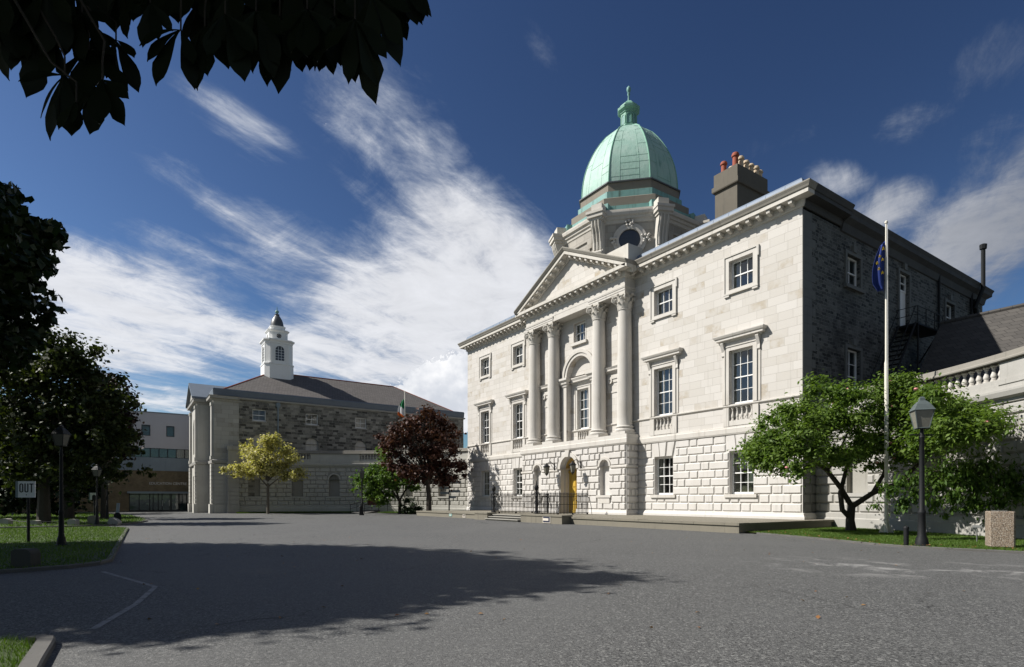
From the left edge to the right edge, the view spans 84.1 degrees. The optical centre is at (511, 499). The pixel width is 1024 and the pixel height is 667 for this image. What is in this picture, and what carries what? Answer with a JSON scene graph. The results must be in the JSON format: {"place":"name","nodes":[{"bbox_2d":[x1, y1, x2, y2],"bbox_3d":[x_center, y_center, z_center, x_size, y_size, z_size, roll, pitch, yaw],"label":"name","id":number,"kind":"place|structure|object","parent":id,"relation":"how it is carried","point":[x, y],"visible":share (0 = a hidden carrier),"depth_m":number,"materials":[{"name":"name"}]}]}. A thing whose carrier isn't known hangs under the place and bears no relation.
{"place":"outdoors","nodes":[
{"label":"outdoors","id":0,"kind":"place"},
{"bbox_2d":[0,639,35,666],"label":"lawn","id":1,"kind":"structure","parent":0,"point":[6,657],"depth_m":5.79,"materials":[{"name":"plant"}]},
{"bbox_2d":[0,527,121,568],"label":"lawn","id":2,"kind":"structure","parent":0,"point":[82,556],"depth_m":18.18,"materials":[{"name":"green grass"}]},
{"bbox_2d":[15,481,35,541],"bbox_3d":[-17.470,0.474,20.433,0.632,2.252,0.137,0,0,-9],"label":"road sign","id":3,"kind":"object","parent":2,"relation":"on","point":[25,489],"visible":0.99,"depth_m":20.39,"materials":[{"name":"white metal"}]},
{"bbox_2d":[11,548,40,566],"bbox_3d":[-11.125,1.365,13.000,0.450,0.470,0.280,0,0,0],"label":"guard stone","id":4,"kind":"object","parent":2,"relation":"on","point":[26,557],"visible":0.78,"depth_m":12.86,"materials":[{"name":"grey stone"}]},
{"bbox_2d":[0,181,70,381],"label":"lime tree","id":5,"kind":"object","parent":2,"relation":"on","point":[28,260],"visible":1,"depth_m":16.65,"materials":[{"name":"green plant"}]},
{"bbox_2d":[51,425,70,545],"bbox_3d":[-15.086,-0.447,19.012,0.404,4.093,0.404,0,0,-5],"label":"street lamp","id":6,"kind":"object","parent":2,"relation":"on","point":[61,435],"visible":0.94,"depth_m":18.96,"materials":[{"name":"black metal"}]},
{"bbox_2d":[0,513,143,526],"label":"lawn","id":7,"kind":"structure","parent":0,"point":[64,521],"depth_m":40.49,"materials":[{"name":"plant"}]},
{"bbox_2d":[0,518,12,523],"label":"boundary stone","id":8,"kind":"object","parent":7,"relation":"on","point":[5,521],"visible":0.83,"depth_m":34.87,"materials":[{"name":"grey stone"}]},
{"bbox_2d":[30,520,41,524],"bbox_3d":[-28.748,1.430,34.278,0.460,0.340,0.340,0,0,0],"label":"boundary stone","id":9,"kind":"object","parent":7,"relation":"on","point":[34,522],"visible":0.77,"depth_m":34.11,"materials":[{"name":"grey stone"}]},
{"bbox_2d":[0,381,85,512],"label":"elm tree","id":10,"kind":"object","parent":7,"relation":"on","point":[84,496],"depth_m":62.26,"materials":[{"name":"green plant"}]},
{"bbox_2d":[0,418,131,518],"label":"beech tree","id":11,"kind":"object","parent":7,"relation":"on","point":[13,505],"visible":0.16,"depth_m":45.76,"materials":[{"name":"green plant"}]},
{"bbox_2d":[67,519,79,524],"bbox_3d":[-26.334,1.390,34.100,0.480,0.420,0.340,0,0,0],"label":"boundary stone","id":12,"kind":"object","parent":7,"relation":"on","point":[73,521],"visible":0.81,"depth_m":33.93,"materials":[{"name":"grey stone"}]},
{"bbox_2d":[0,324,156,522],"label":"sycamore","id":13,"kind":"object","parent":7,"relation":"on","point":[59,365],"visible":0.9,"depth_m":36.14,"materials":[{"name":"green plant"}]},
{"bbox_2d":[89,493,95,514],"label":"road sign","id":14,"kind":"object","parent":7,"relation":"on","point":[92,496],"visible":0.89,"depth_m":40.17,"materials":[{"name":"black metal"}]},
{"bbox_2d":[87,515,99,523],"bbox_3d":[-25.883,1.300,35.130,0.500,0.600,0.340,0,0,0],"label":"boundary stone","id":15,"kind":"object","parent":7,"relation":"on","point":[90,519],"visible":0.54,"depth_m":34.96,"materials":[{"name":"grey stone"}]},
{"bbox_2d":[44,365,147,517],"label":"plum tree","id":16,"kind":"object","parent":7,"relation":"on","point":[103,490],"visible":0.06,"depth_m":46.23,"materials":[{"name":"green plant"}]},
{"bbox_2d":[91,465,101,524],"bbox_3d":[-24.945,-0.247,34.135,0.404,3.693,0.404,0,0,1],"label":"street lamp","id":17,"kind":"object","parent":7,"relation":"on","point":[96,470],"visible":0.98,"depth_m":34.08,"materials":[{"name":"black metal"}]},
{"bbox_2d":[103,477,110,518],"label":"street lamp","id":18,"kind":"object","parent":7,"relation":"on","point":[107,515],"visible":0.6,"depth_m":44.32,"materials":[{"name":"black metal"}]},
{"bbox_2d":[107,517,121,525],"bbox_3d":[-24.410,1.430,34.862,0.712,0.637,0.340,0,0,0],"label":"boundary stone","id":19,"kind":"object","parent":7,"relation":"on","point":[116,521],"visible":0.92,"depth_m":34.69,"materials":[{"name":"grey stone"}]},
{"bbox_2d":[114,503,120,519],"bbox_3d":[-25.700,0.921,36.999,0.400,1.358,0.400,0,0,-34],"label":"stone bollard","id":20,"kind":"object","parent":7,"relation":"on","point":[117,514],"visible":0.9,"depth_m":36.92,"materials":[{"name":"black stone"}]},
{"bbox_2d":[0,511,1023,666],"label":"grass","id":21,"kind":"structure","parent":7,"relation":"on","point":[833,533],"depth_m":22.32,"materials":[{"name":"green plant"}]},
{"bbox_2d":[0,409,190,511],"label":"education building","id":22,"kind":"structure","parent":0,"point":[165,457],"depth_m":78.17,"materials":[{"name":"white paint"}]},
{"bbox_2d":[141,424,149,435],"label":"window","id":23,"kind":"structure","parent":22,"relation":"in","point":[147,427],"depth_m":77.43,"materials":[{"name":"teal glass"}]},
{"bbox_2d":[166,426,173,436],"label":"window","id":24,"kind":"structure","parent":22,"relation":"in","point":[169,429],"depth_m":78.99,"materials":[{"name":"teal glass"}]},
{"bbox_2d":[185,310,464,512],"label":"wing building","id":25,"kind":"structure","parent":0,"point":[302,412],"depth_m":71.53,"materials":[{"name":"grey stone"}]},
{"bbox_2d":[252,409,266,422],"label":"window","id":26,"kind":"structure","parent":25,"relation":"in","point":[257,415],"depth_m":68.76,"materials":[{"name":"grey glass"}]},
{"bbox_2d":[305,414,318,425],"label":"window","id":27,"kind":"structure","parent":25,"relation":"in","point":[311,419],"depth_m":72.19,"materials":[{"name":"grey glass"}]},
{"bbox_2d":[355,418,366,429],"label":"window","id":28,"kind":"structure","parent":25,"relation":"in","point":[360,423],"depth_m":75.19,"materials":[{"name":"white paint"}]},
{"bbox_2d":[0,511,1023,666],"bbox_3d":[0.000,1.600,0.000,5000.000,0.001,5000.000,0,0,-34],"label":"forecourt","id":29,"kind":"structure","parent":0,"point":[543,589],"depth_m":9.17,"materials":[{"name":"grey asphalt"}]},
{"bbox_2d":[18,634,55,666],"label":"kerb","id":30,"kind":"structure","parent":29,"relation":"on","point":[39,653],"depth_m":5.68,"materials":[{"name":"concrete"}]},
{"bbox_2d":[0,528,128,573],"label":"kerb","id":31,"kind":"structure","parent":29,"relation":"on","point":[56,567],"depth_m":13.17,"materials":[{"name":"concrete"}]},
{"bbox_2d":[0,518,147,527],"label":"kerb","id":32,"kind":"structure","parent":29,"relation":"on","point":[81,525],"depth_m":33.39,"materials":[{"name":"concrete"}]},
{"bbox_2d":[90,571,157,628],"bbox_3d":[-6.792,1.596,10.002,0.968,0.001,6.804,0,0,-34],"label":"line marking","id":33,"kind":"object","parent":29,"relation":"on","point":[140,599],"visible":1,"depth_m":8.88,"materials":[{"name":"white paint"}]},
{"bbox_2d":[0,0,431,140],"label":"horse chestnut","id":34,"kind":"object","parent":29,"relation":"on","point":[355,39],"visible":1,"depth_m":2.63,"materials":[{"name":"green plant"}]},
{"bbox_2d":[219,431,310,513],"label":"golden maple","id":35,"kind":"object","parent":29,"relation":"on","point":[255,462],"visible":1,"depth_m":62.53,"materials":[{"name":"yellow plant"}]},
{"bbox_2d":[226,446,467,512],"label":"curved wall","id":36,"kind":"structure","parent":29,"relation":"on","point":[326,485],"depth_m":68.61,"materials":[{"name":"stone"}]},
{"bbox_2d":[359,469,363,514],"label":"street lamp","id":37,"kind":"object","parent":29,"relation":"on","point":[361,473],"visible":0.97,"depth_m":57.60,"materials":[{"name":"black metal"}]},
{"bbox_2d":[349,510,379,513],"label":"ramp","id":38,"kind":"structure","parent":29,"relation":"on","point":[369,511],"depth_m":66.74,"materials":[{"name":"grey concrete"}]},
{"bbox_2d":[350,502,387,512],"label":"handrail","id":39,"kind":"object","parent":29,"relation":"on","point":[364,506],"visible":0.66,"depth_m":65.78,"materials":[{"name":"black metal"}]},
{"bbox_2d":[348,446,421,513],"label":"green maple","id":40,"kind":"object","parent":29,"relation":"on","point":[374,489],"visible":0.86,"depth_m":62.26,"materials":[{"name":"green plant"}]},
{"bbox_2d":[397,495,423,513],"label":"dark shrub","id":41,"kind":"object","parent":29,"relation":"on","point":[410,510],"visible":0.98,"depth_m":60.90,"materials":[{"name":"green plant"}]},
{"bbox_2d":[373,404,472,510],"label":"copper maple","id":42,"kind":"object","parent":29,"relation":"on","point":[433,450],"visible":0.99,"depth_m":59.60,"materials":[{"name":"red plant"}]},
{"bbox_2d":[439,474,460,509],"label":"finger post","id":43,"kind":"object","parent":29,"relation":"on","point":[449,492],"visible":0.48,"depth_m":61.98,"materials":[{"name":"black metal"}]},
{"bbox_2d":[485,514,520,521],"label":"steps","id":44,"kind":"structure","parent":29,"relation":"on","point":[505,517],"depth_m":42.08,"materials":[{"name":"stone"}]},
{"bbox_2d":[143,532,1012,627],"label":"fallen leaves","id":45,"kind":"object","parent":29,"relation":"on","point":[817,616],"visible":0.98,"depth_m":12.12,"materials":[{"name":"brown plant"}]},
{"bbox_2d":[417,512,830,532],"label":"terrace","id":46,"kind":"structure","parent":29,"relation":"on","point":[697,527],"depth_m":30.12,"materials":[{"name":"stone"}]},
{"bbox_2d":[543,516,550,522],"bbox_3d":[2.287,1.330,37.619,0.043,0.460,0.820,0,0,-34],"label":"wall plate","id":47,"kind":"object","parent":46,"relation":"attached to","point":[546,519],"depth_m":37.59,"materials":[{"name":"white metal"}]},
{"bbox_2d":[458,86,993,519],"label":"hospital building","id":48,"kind":"structure","parent":46,"relation":"on","point":[652,346],"depth_m":41.00,"materials":[{"name":"stone"}]},
{"bbox_2d":[473,399,493,452],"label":"window","id":49,"kind":"structure","parent":48,"relation":"in","point":[483,406],"depth_m":60.77,"materials":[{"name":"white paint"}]},
{"bbox_2d":[479,471,490,498],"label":"window","id":50,"kind":"structure","parent":48,"relation":"in","point":[486,473],"depth_m":61.10,"materials":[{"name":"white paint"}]},
{"bbox_2d":[478,352,491,380],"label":"window","id":51,"kind":"structure","parent":48,"relation":"in","point":[487,362],"depth_m":61.00,"materials":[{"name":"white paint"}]},
{"bbox_2d":[510,469,521,498],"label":"window","id":52,"kind":"structure","parent":48,"relation":"in","point":[518,471],"depth_m":55.99,"materials":[{"name":"white paint"}]},
{"bbox_2d":[504,390,528,448],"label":"window","id":53,"kind":"structure","parent":48,"relation":"in","point":[520,396],"depth_m":55.70,"materials":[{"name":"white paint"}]},
{"bbox_2d":[510,339,525,369],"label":"window","id":54,"kind":"structure","parent":48,"relation":"in","point":[520,351],"depth_m":55.75,"materials":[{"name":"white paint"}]},
{"bbox_2d":[565,457,571,512],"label":"doorway","id":55,"kind":"structure","parent":48,"relation":"in","point":[566,471],"depth_m":48.24,"materials":[{"name":"white stone"}]},
{"bbox_2d":[568,459,576,512],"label":"door","id":56,"kind":"structure","parent":48,"relation":"in","point":[572,478],"depth_m":48.00,"materials":[{"name":"yellow paint"}]},
{"bbox_2d":[570,319,587,346],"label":"window","id":57,"kind":"structure","parent":48,"relation":"in","point":[580,328],"depth_m":48.37,"materials":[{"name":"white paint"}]},
{"bbox_2d":[569,375,590,439],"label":"window","id":58,"kind":"structure","parent":48,"relation":"in","point":[585,394],"depth_m":48.48,"materials":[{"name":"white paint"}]},
{"bbox_2d":[641,347,683,429],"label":"window","id":59,"kind":"structure","parent":48,"relation":"in","point":[667,378],"depth_m":40.79,"materials":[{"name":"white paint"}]},
{"bbox_2d":[650,457,675,498],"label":"window","id":60,"kind":"structure","parent":48,"relation":"in","point":[664,465],"depth_m":41.10,"materials":[{"name":"white paint"}]},
{"bbox_2d":[649,277,677,322],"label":"window","id":61,"kind":"structure","parent":48,"relation":"in","point":[666,298],"depth_m":40.90,"materials":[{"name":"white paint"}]},
{"bbox_2d":[712,324,767,420],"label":"window","id":62,"kind":"structure","parent":48,"relation":"in","point":[746,363],"depth_m":35.83,"materials":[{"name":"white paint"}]},
{"bbox_2d":[724,452,757,498],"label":"window","id":63,"kind":"structure","parent":48,"relation":"in","point":[742,483],"depth_m":36.01,"materials":[{"name":"white paint"}]},
{"bbox_2d":[723,244,759,298],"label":"window","id":64,"kind":"structure","parent":48,"relation":"in","point":[744,271],"depth_m":35.81,"materials":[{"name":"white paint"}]},
{"bbox_2d":[845,338,862,388],"bbox_3d":[21.111,-7.850,35.270,2.300,4.140,0.520,0,0,-34],"label":"window","id":65,"kind":"structure","parent":48,"relation":"in","point":[850,356],"depth_m":35.59,"materials":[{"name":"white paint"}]},
{"bbox_2d":[844,245,864,293],"bbox_3d":[21.111,-14.300,35.270,2.300,2.740,0.520,0,0,-34],"label":"window","id":66,"kind":"structure","parent":48,"relation":"in","point":[850,264],"depth_m":35.42,"materials":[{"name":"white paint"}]},
{"bbox_2d":[900,292,904,325],"bbox_3d":[26.911,-13.075,39.412,1.550,2.650,0.080,0,0,-34],"label":"door","id":67,"kind":"structure","parent":48,"relation":"in","point":[902,296],"depth_m":39.56,"materials":[{"name":"white paint"}]},
{"bbox_2d":[897,263,910,325],"bbox_3d":[27.007,-13.985,39.271,1.950,4.470,0.460,0,0,-34],"label":"window","id":68,"kind":"structure","parent":48,"relation":"in","point":[901,280],"depth_m":39.16,"materials":[{"name":"white paint"}]},
{"bbox_2d":[944,295,955,319],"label":"window","id":69,"kind":"structure","parent":48,"relation":"in","point":[947,309],"depth_m":43.60,"materials":[{"name":"white paint"}]},
{"bbox_2d":[756,532,1023,553],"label":"kerb","id":70,"kind":"structure","parent":29,"relation":"on","point":[937,548],"depth_m":18.80,"materials":[{"name":"concrete"}]},
{"bbox_2d":[903,526,908,544],"bbox_3d":[13.114,1.240,18.895,0.168,0.720,0.172,0,0,-34],"label":"bollard","id":71,"kind":"object","parent":29,"relation":"on","point":[905,535],"visible":1,"depth_m":18.84,"materials":[{"name":"black metal"}]},
{"bbox_2d":[814,346,1023,538],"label":"curved wall","id":72,"kind":"structure","parent":29,"relation":"on","point":[1007,385],"depth_m":25.10,"materials":[{"name":"stone"}]},
{"bbox_2d":[0,0,1023,447],"label":"sky","id":73,"kind":"structure","parent":0,"point":[385,236],"materials":[{"name":"blue"}]},
{"bbox_2d":[416,510,833,525],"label":"paving","id":74,"kind":"structure","parent":0,"point":[561,518],"depth_m":35.75,"materials":[{"name":"stone"}]},
{"bbox_2d":[491,483,551,512],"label":"iron railing","id":75,"kind":"object","parent":74,"relation":"on","point":[493,501],"visible":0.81,"depth_m":46.13,"materials":[{"name":"black metal"}]},
{"bbox_2d":[533,480,591,514],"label":"iron railing","id":76,"kind":"object","parent":74,"relation":"on","point":[536,502],"visible":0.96,"depth_m":41.48,"materials":[{"name":"black metal"}]},
{"bbox_2d":[752,528,1023,551],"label":"lawn","id":77,"kind":"structure","parent":0,"point":[914,538],"depth_m":21.28,"materials":[{"name":"green grass"}]},
{"bbox_2d":[727,365,1023,530],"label":"spreading tree","id":78,"kind":"object","parent":77,"relation":"on","point":[958,423],"visible":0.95,"depth_m":24.89,"materials":[{"name":"green plant"}]},
{"bbox_2d":[879,220,893,532],"bbox_3d":[17.156,-5.595,26.037,0.600,14.390,0.600,0,0,-34],"label":"flagpole","id":79,"kind":"object","parent":77,"relation":"on","point":[886,527],"visible":0.82,"depth_m":25.99,"materials":[{"name":"white metal"}]},
{"bbox_2d":[872,241,884,291],"bbox_3d":[16.796,-10.697,26.041,0.617,2.306,0.199,0,0,0],"label":"blue flag","id":80,"kind":"object","parent":79,"relation":"hanging from","point":[878,275],"visible":1,"depth_m":26.05,"materials":[{"name":"fabric"}]},
{"bbox_2d":[909,397,935,545],"bbox_3d":[13.534,-0.895,18.756,0.775,4.990,0.594,0,0,18],"label":"street lamp","id":81,"kind":"object","parent":77,"relation":"on","point":[921,411],"visible":0.98,"depth_m":18.68,"materials":[{"name":"black metal"}]},
{"bbox_2d":[866,441,1023,524],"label":"bush","id":82,"kind":"object","parent":77,"relation":"on","point":[978,482],"visible":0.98,"depth_m":21.80,"materials":[{"name":"green plant"}]},
{"bbox_2d":[972,525,981,541],"bbox_3d":[16.715,1.240,20.426,0.290,0.620,0.058,0,0,39],"label":"plant marker","id":83,"kind":"object","parent":77,"relation":"on","point":[976,526],"visible":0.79,"depth_m":20.42,"materials":[{"name":"plastic"}]},
{"bbox_2d":[985,510,1015,547],"bbox_3d":[15.680,0.980,18.250,0.660,1.240,0.660,0,0,31],"label":"litter bin","id":84,"kind":"object","parent":77,"relation":"on","point":[1000,528],"visible":0.8,"depth_m":17.99,"materials":[{"name":"stone"}]},
{"bbox_2d":[918,303,1023,389],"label":"slate roofed range","id":85,"kind":"structure","parent":0,"point":[966,339],"depth_m":36.28,"materials":[{"name":"grey stone"}]},
{"label":"lawn","id":86,"kind":"structure","parent":0,"visible":0},
{"bbox_2d":[404,391,405,504],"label":"flagpole","id":87,"kind":"object","parent":86,"relation":"on","point":[404,435],"visible":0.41,"depth_m":64.95,"materials":[{"name":"white metal"}]},
{"bbox_2d":[398,399,403,416],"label":"tricolour flag","id":88,"kind":"object","parent":87,"relation":"attached to","point":[401,409],"visible":0.94,"depth_m":65.01,"materials":[{"name":"multicoloured fabric"}]}
]}

